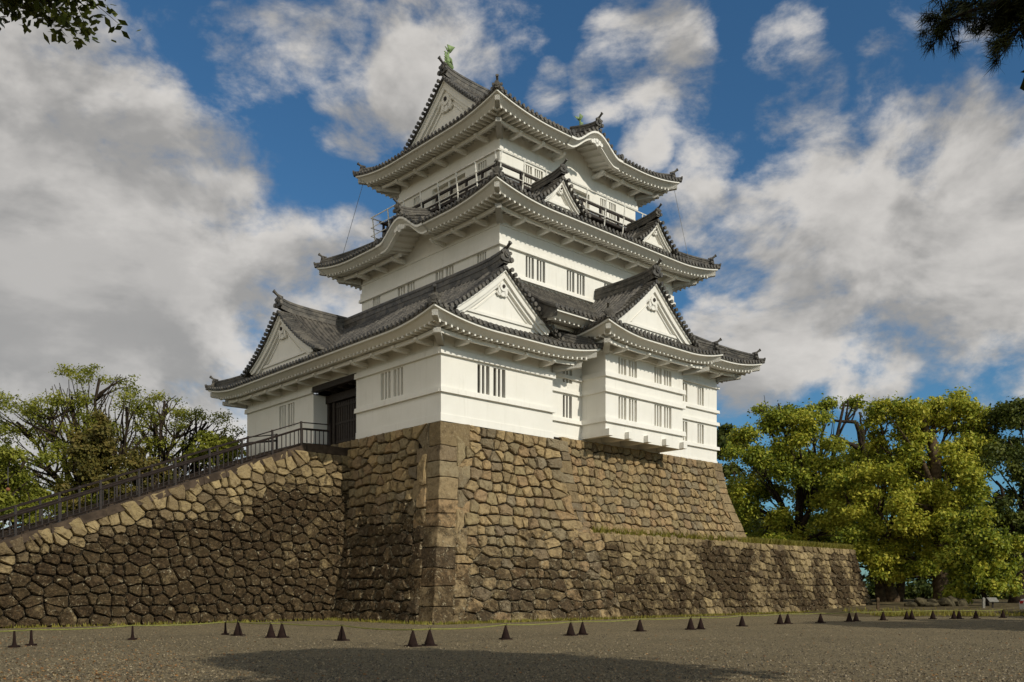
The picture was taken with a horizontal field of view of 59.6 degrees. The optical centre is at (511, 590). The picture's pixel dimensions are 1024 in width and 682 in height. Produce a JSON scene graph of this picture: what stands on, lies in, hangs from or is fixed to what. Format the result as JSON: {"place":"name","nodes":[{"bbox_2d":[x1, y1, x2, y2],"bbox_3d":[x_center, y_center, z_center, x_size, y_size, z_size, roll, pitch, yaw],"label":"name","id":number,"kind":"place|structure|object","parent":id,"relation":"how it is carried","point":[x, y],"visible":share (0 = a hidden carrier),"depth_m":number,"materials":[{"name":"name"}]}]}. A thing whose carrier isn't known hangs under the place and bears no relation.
{"place":"outdoors","nodes":[
{"label":"outdoors","id":0,"kind":"place"},
{"bbox_2d":[183,430,246,468],"bbox_3d":[-20.465,-8.347,61.968,4.360,5.659,4.134,0,0,0],"label":"leafy shrub","id":1,"kind":"object","parent":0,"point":[209,440],"visible":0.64,"depth_m":61.33,"materials":[{"name":"green plant"}]},
{"bbox_2d":[3,525,853,627],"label":"grass","id":2,"kind":"structure","parent":0,"point":[805,543],"depth_m":56.67,"materials":[{"name":"green plant"}]},
{"bbox_2d":[0,613,1023,681],"bbox_3d":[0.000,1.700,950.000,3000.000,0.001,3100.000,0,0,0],"label":"ground","id":3,"kind":"structure","parent":0,"point":[796,619],"depth_m":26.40,"materials":[{"name":"grey gravel"}]},
{"bbox_2d":[8,631,20,647],"bbox_3d":[-14.957,1.450,26.895,0.240,0.500,0.240,0,0,0],"label":"barrier post","id":4,"kind":"object","parent":3,"relation":"on","point":[14,644],"visible":1,"depth_m":26.86,"materials":[{"name":"black plastic"}]},
{"bbox_2d":[25,630,36,645],"bbox_3d":[-14.895,1.450,27.723,0.240,0.500,0.240,0,0,0],"label":"barrier post","id":5,"kind":"object","parent":3,"relation":"on","point":[31,642],"visible":1,"depth_m":27.69,"materials":[{"name":"black plastic"}]},
{"bbox_2d":[0,442,98,532],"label":"cherry tree","id":6,"kind":"object","parent":3,"relation":"on","point":[13,476],"visible":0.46,"depth_m":57.40,"materials":[{"name":"green plant"}]},
{"bbox_2d":[0,443,104,524],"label":"evergreen tree","id":7,"kind":"object","parent":3,"relation":"on","point":[39,492],"visible":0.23,"depth_m":60.06,"materials":[{"name":"green plant"}]},
{"bbox_2d":[0,0,140,49],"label":"maple tree","id":8,"kind":"object","parent":3,"relation":"on","point":[35,9],"visible":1,"depth_m":8.39,"materials":[{"name":"green plant"}]},
{"bbox_2d":[0,363,162,503],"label":"cherry tree","id":9,"kind":"object","parent":3,"relation":"on","point":[50,430],"visible":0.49,"depth_m":65.15,"materials":[{"name":"green plant"}]},
{"bbox_2d":[43,409,130,511],"bbox_3d":[-28.765,-6.740,61.749,6.150,11.757,6.459,0,0,0],"label":"conifer tree","id":10,"kind":"object","parent":3,"relation":"on","point":[93,449],"visible":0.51,"depth_m":60.90,"materials":[{"name":"green plant"}]},
{"bbox_2d":[128,625,136,639],"bbox_3d":[-13.175,1.450,31.069,0.240,0.500,0.240,0,0,0],"label":"barrier post","id":11,"kind":"object","parent":3,"relation":"on","point":[132,637],"visible":0.98,"depth_m":31.03,"materials":[{"name":"black plastic"}]},
{"bbox_2d":[86,445,183,500],"bbox_3d":[-24.820,-6.496,59.642,4.627,6.926,6.677,0,0,44],"label":"round shrub","id":12,"kind":"object","parent":3,"relation":"on","point":[133,460],"visible":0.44,"depth_m":59.05,"materials":[{"name":"green plant"}]},
{"bbox_2d":[0,443,351,627],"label":"stone ramp","id":13,"kind":"structure","parent":3,"relation":"on","point":[259,539],"depth_m":47.55,"materials":[{"name":"beige stone"}]},
{"bbox_2d":[0,434,277,533],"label":"handrail","id":14,"kind":"object","parent":13,"relation":"on","point":[117,481],"visible":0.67,"depth_m":51.20,"materials":[{"name":"black metal"}]},
{"bbox_2d":[0,421,330,538],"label":"handrail","id":15,"kind":"object","parent":13,"relation":"on","point":[101,493],"visible":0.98,"depth_m":46.75,"materials":[{"name":"black metal"}]},
{"bbox_2d":[116,390,245,483],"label":"cherry tree","id":16,"kind":"object","parent":3,"relation":"on","point":[155,441],"visible":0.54,"depth_m":67.38,"materials":[{"name":"green plant"}]},
{"bbox_2d":[221,622,228,634],"bbox_3d":[-11.099,1.450,34.654,0.240,0.500,0.240,0,0,0],"label":"barrier post","id":17,"kind":"object","parent":3,"relation":"on","point":[225,631],"visible":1,"depth_m":34.61,"materials":[{"name":"black plastic"}]},
{"bbox_2d":[230,620,245,635],"bbox_3d":[-10.409,1.399,34.000,0.429,0.601,0.429,0,0,-42],"label":"traffic cone","id":18,"kind":"object","parent":3,"relation":"on","point":[237,631],"visible":0.99,"depth_m":33.90,"materials":[{"name":"black plastic"}]},
{"bbox_2d":[265,624,276,637],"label":"traffic cone","id":19,"kind":"object","parent":3,"relation":"on","point":[270,633],"visible":1,"depth_m":32.37,"materials":[{"name":"black plastic"}]},
{"bbox_2d":[276,623,289,637],"bbox_3d":[-8.347,1.410,32.468,0.414,0.580,0.414,0,0,-37],"label":"traffic cone","id":20,"kind":"object","parent":3,"relation":"on","point":[281,633],"visible":1,"depth_m":32.38,"materials":[{"name":"black plastic"}]},
{"bbox_2d":[334,624,349,640],"bbox_3d":[-5.806,1.421,30.542,0.398,0.558,0.398,0,0,45],"label":"traffic cone","id":21,"kind":"object","parent":3,"relation":"on","point":[341,636],"visible":1,"depth_m":30.46,"materials":[{"name":"black plastic"}]},
{"bbox_2d":[404,628,421,646],"bbox_3d":[-3.026,1.423,27.303,0.395,0.553,0.395,0,0,41],"label":"traffic cone","id":22,"kind":"object","parent":3,"relation":"on","point":[412,642],"visible":1,"depth_m":27.21,"materials":[{"name":"black plastic"}]},
{"bbox_2d":[422,627,437,645],"bbox_3d":[-2.550,1.414,27.723,0.408,0.573,0.408,0,0,-26],"label":"traffic cone","id":23,"kind":"object","parent":3,"relation":"on","point":[429,640],"visible":0.99,"depth_m":27.62,"materials":[{"name":"black plastic"}]},
{"bbox_2d":[499,624,512,639],"bbox_3d":[-0.222,1.424,31.339,0.394,0.552,0.394,0,0,-20],"label":"traffic cone","id":24,"kind":"object","parent":3,"relation":"on","point":[505,635],"visible":1,"depth_m":31.24,"materials":[{"name":"black plastic"}]},
{"bbox_2d":[0,626,1022,681],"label":"fallen leaves","id":25,"kind":"object","parent":3,"relation":"on","point":[319,661],"visible":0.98,"depth_m":20.07,"materials":[{"name":"brown plant"}]},
{"bbox_2d":[330,421,749,624],"bbox_3d":[-1.038,-3.763,65.029,31.832,11.526,25.718,0,0,-43],"label":"stone rampart","id":26,"kind":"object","parent":3,"relation":"on","point":[450,522],"visible":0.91,"depth_m":51.49,"materials":[{"name":"beige stone"}]},
{"bbox_2d":[205,44,765,463],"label":"castle keep","id":27,"kind":"structure","parent":26,"relation":"on","point":[517,267],"depth_m":57.80,"materials":[{"name":"white paint"}]},
{"bbox_2d":[279,402,293,429],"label":"window","id":28,"kind":"structure","parent":27,"relation":"in","point":[286,412],"depth_m":61.01,"materials":[{"name":"white paint"}]},
{"bbox_2d":[312,373,355,444],"bbox_3d":[-10.791,-11.175,56.892,1.380,4.250,5.090,0,0,-43],"label":"doorway","id":29,"kind":"structure","parent":27,"relation":"in","point":[341,404],"depth_m":57.55,"materials":[{"name":"brown wood"}]},
{"bbox_2d":[373,296,379,306],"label":"window","id":30,"kind":"structure","parent":27,"relation":"in","point":[376,301],"depth_m":65.22,"materials":[{"name":"white paint"}]},
{"bbox_2d":[381,367,402,399],"bbox_3d":[-6.888,-12.010,51.970,0.240,1.580,2.220,0,0,-43],"label":"window","id":31,"kind":"structure","parent":27,"relation":"in","point":[391,381],"depth_m":51.88,"materials":[{"name":"white paint"}]},
{"bbox_2d":[398,281,414,295],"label":"window","id":32,"kind":"structure","parent":27,"relation":"in","point":[407,288],"depth_m":62.41,"materials":[{"name":"white paint"}]},
{"bbox_2d":[414,196,420,207],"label":"window","id":33,"kind":"structure","parent":27,"relation":"in","point":[417,199],"depth_m":64.41,"materials":[{"name":"white paint"}]},
{"bbox_2d":[435,265,452,280],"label":"window","id":34,"kind":"structure","parent":27,"relation":"in","point":[443,273],"depth_m":59.27,"materials":[{"name":"white paint"}]},
{"bbox_2d":[432,173,464,207],"bbox_3d":[-4.277,-27.325,61.837,0.300,1.850,3.620,0,0,-43],"label":"window","id":35,"kind":"structure","parent":27,"relation":"in","point":[462,176],"depth_m":61.80,"materials":[{"name":"white paint"}]},
{"bbox_2d":[477,251,485,262],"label":"window","id":36,"kind":"structure","parent":27,"relation":"in","point":[482,256],"depth_m":56.51,"materials":[{"name":"white paint"}]},
{"bbox_2d":[478,160,485,184],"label":"window","id":37,"kind":"structure","parent":27,"relation":"in","point":[481,165],"depth_m":59.29,"materials":[{"name":"white paint"}]},
{"bbox_2d":[477,364,504,397],"bbox_3d":[-1.262,-11.950,51.091,2.120,1.620,0.300,0,0,-43],"label":"window","id":38,"kind":"structure","parent":27,"relation":"in","point":[490,380],"depth_m":51.03,"materials":[{"name":"white paint"}]},
{"bbox_2d":[524,164,542,187],"bbox_3d":[1.366,-27.610,59.955,1.760,1.420,0.200,0,0,-43],"label":"window","id":39,"kind":"structure","parent":27,"relation":"in","point":[535,172],"depth_m":59.84,"materials":[{"name":"white paint"}]},
{"bbox_2d":[526,256,544,282],"bbox_3d":[1.418,-20.580,57.376,1.740,1.360,0.260,0,0,-43],"label":"window","id":40,"kind":"structure","parent":27,"relation":"in","point":[535,268],"depth_m":57.36,"materials":[{"name":"white paint"}]},
{"bbox_2d":[563,395,571,418],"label":"window","id":41,"kind":"structure","parent":27,"relation":"in","point":[567,400],"depth_m":56.04,"materials":[{"name":"white paint"}]},
{"bbox_2d":[563,370,571,383],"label":"window","id":42,"kind":"structure","parent":27,"relation":"in","point":[569,372],"depth_m":56.19,"materials":[{"name":"white paint"}]},
{"bbox_2d":[567,270,584,295],"bbox_3d":[4.181,-20.580,59.926,1.740,1.360,0.260,0,0,-43],"label":"window","id":43,"kind":"structure","parent":27,"relation":"in","point":[575,281],"depth_m":59.89,"materials":[{"name":"white paint"}]},
{"bbox_2d":[571,188,589,212],"bbox_3d":[4.088,-27.280,62.532,3.600,1.760,0.300,0,0,-43],"label":"window","id":44,"kind":"structure","parent":27,"relation":"in","point":[580,193],"depth_m":63.56,"materials":[{"name":"white paint"}]},
{"bbox_2d":[600,198,615,223],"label":"window","id":45,"kind":"structure","parent":27,"relation":"in","point":[610,205],"depth_m":65.20,"materials":[{"name":"white paint"}]},
{"bbox_2d":[618,357,636,377],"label":"window","id":46,"kind":"structure","parent":27,"relation":"in","point":[625,367],"depth_m":56.83,"materials":[{"name":"white paint"}]},
{"bbox_2d":[618,396,636,421],"bbox_3d":[7.282,-11.525,56.867,1.810,1.390,0.200,0,0,-43],"label":"window","id":47,"kind":"structure","parent":27,"relation":"in","point":[627,408],"depth_m":56.83,"materials":[{"name":"white paint"}]},
{"bbox_2d":[654,367,670,386],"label":"window","id":48,"kind":"structure","parent":27,"relation":"in","point":[661,376],"depth_m":59.29,"materials":[{"name":"white paint"}]},
{"bbox_2d":[654,404,670,428],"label":"window","id":49,"kind":"structure","parent":27,"relation":"in","point":[662,415],"depth_m":59.29,"materials":[{"name":"white paint"}]},
{"bbox_2d":[683,383,686,401],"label":"window","id":50,"kind":"structure","parent":27,"relation":"in","point":[684,384],"depth_m":64.42,"materials":[{"name":"white paint"}]},
{"bbox_2d":[683,421,686,440],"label":"window","id":51,"kind":"structure","parent":27,"relation":"in","point":[684,422],"depth_m":64.42,"materials":[{"name":"white paint"}]},
{"bbox_2d":[698,386,703,405],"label":"window","id":52,"kind":"structure","parent":27,"relation":"in","point":[700,389],"depth_m":65.58,"materials":[{"name":"white paint"}]},
{"bbox_2d":[698,424,703,443],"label":"window","id":53,"kind":"structure","parent":27,"relation":"in","point":[700,427],"depth_m":65.57,"materials":[{"name":"white paint"}]},
{"bbox_2d":[563,620,577,635],"bbox_3d":[2.229,1.409,34.000,0.416,0.583,0.416,0,0,39],"label":"traffic cone","id":54,"kind":"object","parent":3,"relation":"on","point":[570,631],"visible":0.99,"depth_m":33.91,"materials":[{"name":"black plastic"}]},
{"bbox_2d":[578,620,587,634],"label":"traffic cone","id":55,"kind":"object","parent":3,"relation":"on","point":[582,630],"visible":0.98,"depth_m":34.56,"materials":[{"name":"black plastic"}]},
{"bbox_2d":[633,618,646,631],"bbox_3d":[5.366,1.410,37.542,0.413,0.579,0.413,0,0,-42],"label":"traffic cone","id":56,"kind":"object","parent":3,"relation":"on","point":[639,628],"visible":1,"depth_m":37.44,"materials":[{"name":"black plastic"}]},
{"bbox_2d":[685,616,695,629],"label":"traffic cone","id":57,"kind":"object","parent":3,"relation":"on","point":[690,625],"visible":1,"depth_m":39.08,"materials":[{"name":"black plastic"}]},
{"bbox_2d":[696,617,705,629],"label":"traffic cone","id":58,"kind":"object","parent":3,"relation":"on","point":[700,625],"visible":0.99,"depth_m":39.51,"materials":[{"name":"black plastic"}]},
{"bbox_2d":[589,533,872,617],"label":"stone terrace","id":59,"kind":"structure","parent":3,"relation":"on","point":[664,576],"depth_m":63.91,"materials":[{"name":"beige stone"}]},
{"bbox_2d":[736,614,747,626],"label":"traffic cone","id":60,"kind":"object","parent":3,"relation":"on","point":[741,623],"visible":1,"depth_m":42.81,"materials":[{"name":"black plastic"}]},
{"bbox_2d":[774,612,785,623],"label":"traffic cone","id":61,"kind":"object","parent":3,"relation":"on","point":[779,620],"visible":1,"depth_m":45.53,"materials":[{"name":"black plastic"}]},
{"bbox_2d":[784,612,792,623],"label":"traffic cone","id":62,"kind":"object","parent":3,"relation":"on","point":[787,620],"visible":0.96,"depth_m":46.10,"materials":[{"name":"black plastic"}]},
{"bbox_2d":[815,613,825,622],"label":"traffic cone","id":63,"kind":"object","parent":3,"relation":"on","point":[820,619],"visible":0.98,"depth_m":47.33,"materials":[{"name":"black plastic"}]},
{"bbox_2d":[844,611,854,621],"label":"traffic cone","id":64,"kind":"object","parent":3,"relation":"on","point":[849,619],"visible":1,"depth_m":49.27,"materials":[{"name":"black plastic"}]},
{"bbox_2d":[852,611,859,620],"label":"traffic cone","id":65,"kind":"object","parent":3,"relation":"on","point":[855,618],"visible":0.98,"depth_m":49.98,"materials":[{"name":"black plastic"}]},
{"bbox_2d":[880,610,888,620],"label":"traffic cone","id":66,"kind":"object","parent":3,"relation":"on","point":[882,617],"visible":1,"depth_m":51.39,"materials":[{"name":"black plastic"}]},
{"bbox_2d":[903,610,910,619],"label":"traffic cone","id":67,"kind":"object","parent":3,"relation":"on","point":[906,616],"visible":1,"depth_m":52.90,"materials":[{"name":"black plastic"}]},
{"bbox_2d":[909,609,915,619],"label":"traffic cone","id":68,"kind":"object","parent":3,"relation":"on","point":[911,617],"visible":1,"depth_m":52.90,"materials":[{"name":"black plastic"}]},
{"bbox_2d":[0,609,1002,631],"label":"barrier rope","id":69,"kind":"object","parent":68,"relation":"attached to","point":[456,628],"visible":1,"depth_m":32.45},
{"bbox_2d":[928,609,936,618],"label":"traffic cone","id":70,"kind":"object","parent":3,"relation":"on","point":[932,616],"visible":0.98,"depth_m":53.70,"materials":[{"name":"black plastic"}]},
{"bbox_2d":[949,611,956,618],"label":"traffic cone","id":71,"kind":"object","parent":3,"relation":"on","point":[953,616],"visible":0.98,"depth_m":54.03,"materials":[{"name":"black plastic"}]},
{"bbox_2d":[956,609,963,618],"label":"traffic cone","id":72,"kind":"object","parent":3,"relation":"on","point":[958,616],"visible":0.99,"depth_m":54.02,"materials":[{"name":"black plastic"}]},
{"bbox_2d":[911,0,1023,76],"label":"pine tree","id":73,"kind":"object","parent":3,"relation":"on","point":[1004,17],"visible":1,"depth_m":7.96,"materials":[{"name":"green plant"}]},
{"bbox_2d":[971,609,980,618],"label":"traffic cone","id":74,"kind":"object","parent":3,"relation":"on","point":[975,616],"visible":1,"depth_m":54.52,"materials":[{"name":"black plastic"}]},
{"bbox_2d":[999,610,1006,617],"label":"traffic cone","id":75,"kind":"object","parent":3,"relation":"on","point":[1002,615],"visible":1,"depth_m":56.23,"materials":[{"name":"black plastic"}]},
{"bbox_2d":[1020,70,1023,90],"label":"pine tree","id":76,"kind":"object","parent":3,"relation":"on","point":[1022,86],"visible":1,"depth_m":11.92,"materials":[{"name":"green plant"}]},
{"bbox_2d":[0,0,1023,586],"label":"sky","id":77,"kind":"structure","parent":0,"point":[857,196],"materials":[{"name":"blue"}]},
{"bbox_2d":[804,597,1023,616],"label":"terrain","id":78,"kind":"structure","parent":0,"point":[999,605],"depth_m":68.31,"materials":[{"name":"soil"}]},
{"bbox_2d":[717,422,824,541],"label":"evergreen tree","id":79,"kind":"object","parent":78,"relation":"on","point":[722,430],"visible":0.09,"depth_m":118.14,"materials":[{"name":"green plant"}]},
{"bbox_2d":[717,396,858,543],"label":"camphor tree","id":80,"kind":"object","parent":78,"relation":"on","point":[778,458],"visible":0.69,"depth_m":91.20,"materials":[{"name":"green plant"}]},
{"bbox_2d":[785,393,900,544],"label":"camphor tree","id":81,"kind":"object","parent":78,"relation":"on","point":[854,449],"visible":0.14,"depth_m":98.71,"materials":[{"name":"green plant"}]},
{"bbox_2d":[876,597,879,610],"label":"marker post","id":82,"kind":"object","parent":78,"relation":"on","point":[877,603],"visible":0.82,"depth_m":65.91,"materials":[{"name":"brown wood"}]},
{"bbox_2d":[811,433,958,601],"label":"camphor tree","id":83,"kind":"object","parent":78,"relation":"on","point":[881,552],"visible":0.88,"depth_m":83.50,"materials":[{"name":"green plant"}]},
{"bbox_2d":[904,601,916,606],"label":"rock","id":84,"kind":"object","parent":78,"relation":"on","point":[910,604],"visible":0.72,"depth_m":70.73,"materials":[{"name":"grey stone"}]},
{"bbox_2d":[859,487,973,582],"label":"evergreen tree","id":85,"kind":"object","parent":78,"relation":"on","point":[912,578],"visible":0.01,"depth_m":111.58,"materials":[{"name":"green plant"}]},
{"bbox_2d":[914,597,926,605],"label":"rock","id":86,"kind":"object","parent":78,"relation":"on","point":[920,601],"visible":0.97,"depth_m":70.64,"materials":[{"name":"grey stone"}]},
{"bbox_2d":[919,602,938,606],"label":"rock","id":87,"kind":"object","parent":78,"relation":"on","point":[929,604],"visible":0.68,"depth_m":70.54,"materials":[{"name":"grey stone"}]},
{"bbox_2d":[839,606,1023,615],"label":"grass","id":88,"kind":"structure","parent":78,"relation":"on","point":[945,613],"depth_m":59.84,"materials":[{"name":"green plant"}]},
{"bbox_2d":[927,599,936,602],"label":"rock","id":89,"kind":"object","parent":78,"relation":"on","point":[932,600],"visible":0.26,"depth_m":71.79,"materials":[{"name":"grey stone"}]},
{"bbox_2d":[855,386,1015,599],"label":"camphor tree","id":90,"kind":"object","parent":78,"relation":"on","point":[917,422],"visible":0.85,"depth_m":83.27,"materials":[{"name":"green plant"}]},
{"bbox_2d":[864,577,1008,599],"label":"hedge","id":91,"kind":"object","parent":78,"relation":"on","point":[921,588],"visible":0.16,"depth_m":98.87,"materials":[{"name":"green plant"}]},
{"bbox_2d":[938,597,950,604],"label":"rock","id":92,"kind":"object","parent":78,"relation":"on","point":[944,601],"visible":0.99,"depth_m":70.61,"materials":[{"name":"grey stone"}]},
{"bbox_2d":[943,599,955,605],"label":"rock","id":93,"kind":"object","parent":78,"relation":"on","point":[952,603],"visible":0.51,"depth_m":70.61,"materials":[{"name":"grey stone"}]},
{"bbox_2d":[946,595,958,605],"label":"rock","id":94,"kind":"object","parent":78,"relation":"on","point":[955,600],"visible":0.41,"depth_m":71.61,"materials":[{"name":"grey stone"}]},
{"bbox_2d":[957,599,968,605],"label":"rock","id":95,"kind":"object","parent":78,"relation":"on","point":[962,602],"visible":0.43,"depth_m":71.72,"materials":[{"name":"grey stone"}]},
{"bbox_2d":[933,505,1023,605],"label":"tree","id":96,"kind":"object","parent":78,"relation":"on","point":[985,570],"visible":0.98,"depth_m":72.25,"materials":[{"name":"green plant"}]},
{"bbox_2d":[957,498,1008,597],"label":"evergreen tree","id":97,"kind":"object","parent":78,"relation":"on","point":[976,506],"visible":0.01,"depth_m":99.92,"materials":[{"name":"green plant"}]},
{"bbox_2d":[982,597,984,607],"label":"marker post","id":98,"kind":"object","parent":78,"relation":"on","point":[983,602],"visible":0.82,"depth_m":65.91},
{"bbox_2d":[948,396,1023,602],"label":"evergreen tree","id":99,"kind":"object","parent":78,"relation":"on","point":[1011,414],"visible":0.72,"depth_m":81.81,"materials":[{"name":"green plant"}]},
{"bbox_2d":[987,598,998,607],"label":"info board","id":100,"kind":"object","parent":78,"relation":"on","point":[992,600],"visible":0.82,"depth_m":65.95,"materials":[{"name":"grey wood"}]},
{"bbox_2d":[1019,599,1023,608],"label":"parked car","id":101,"kind":"object","parent":78,"relation":"on","point":[1021,604],"visible":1,"depth_m":60.31,"materials":[{"name":"paint"}]}
]}

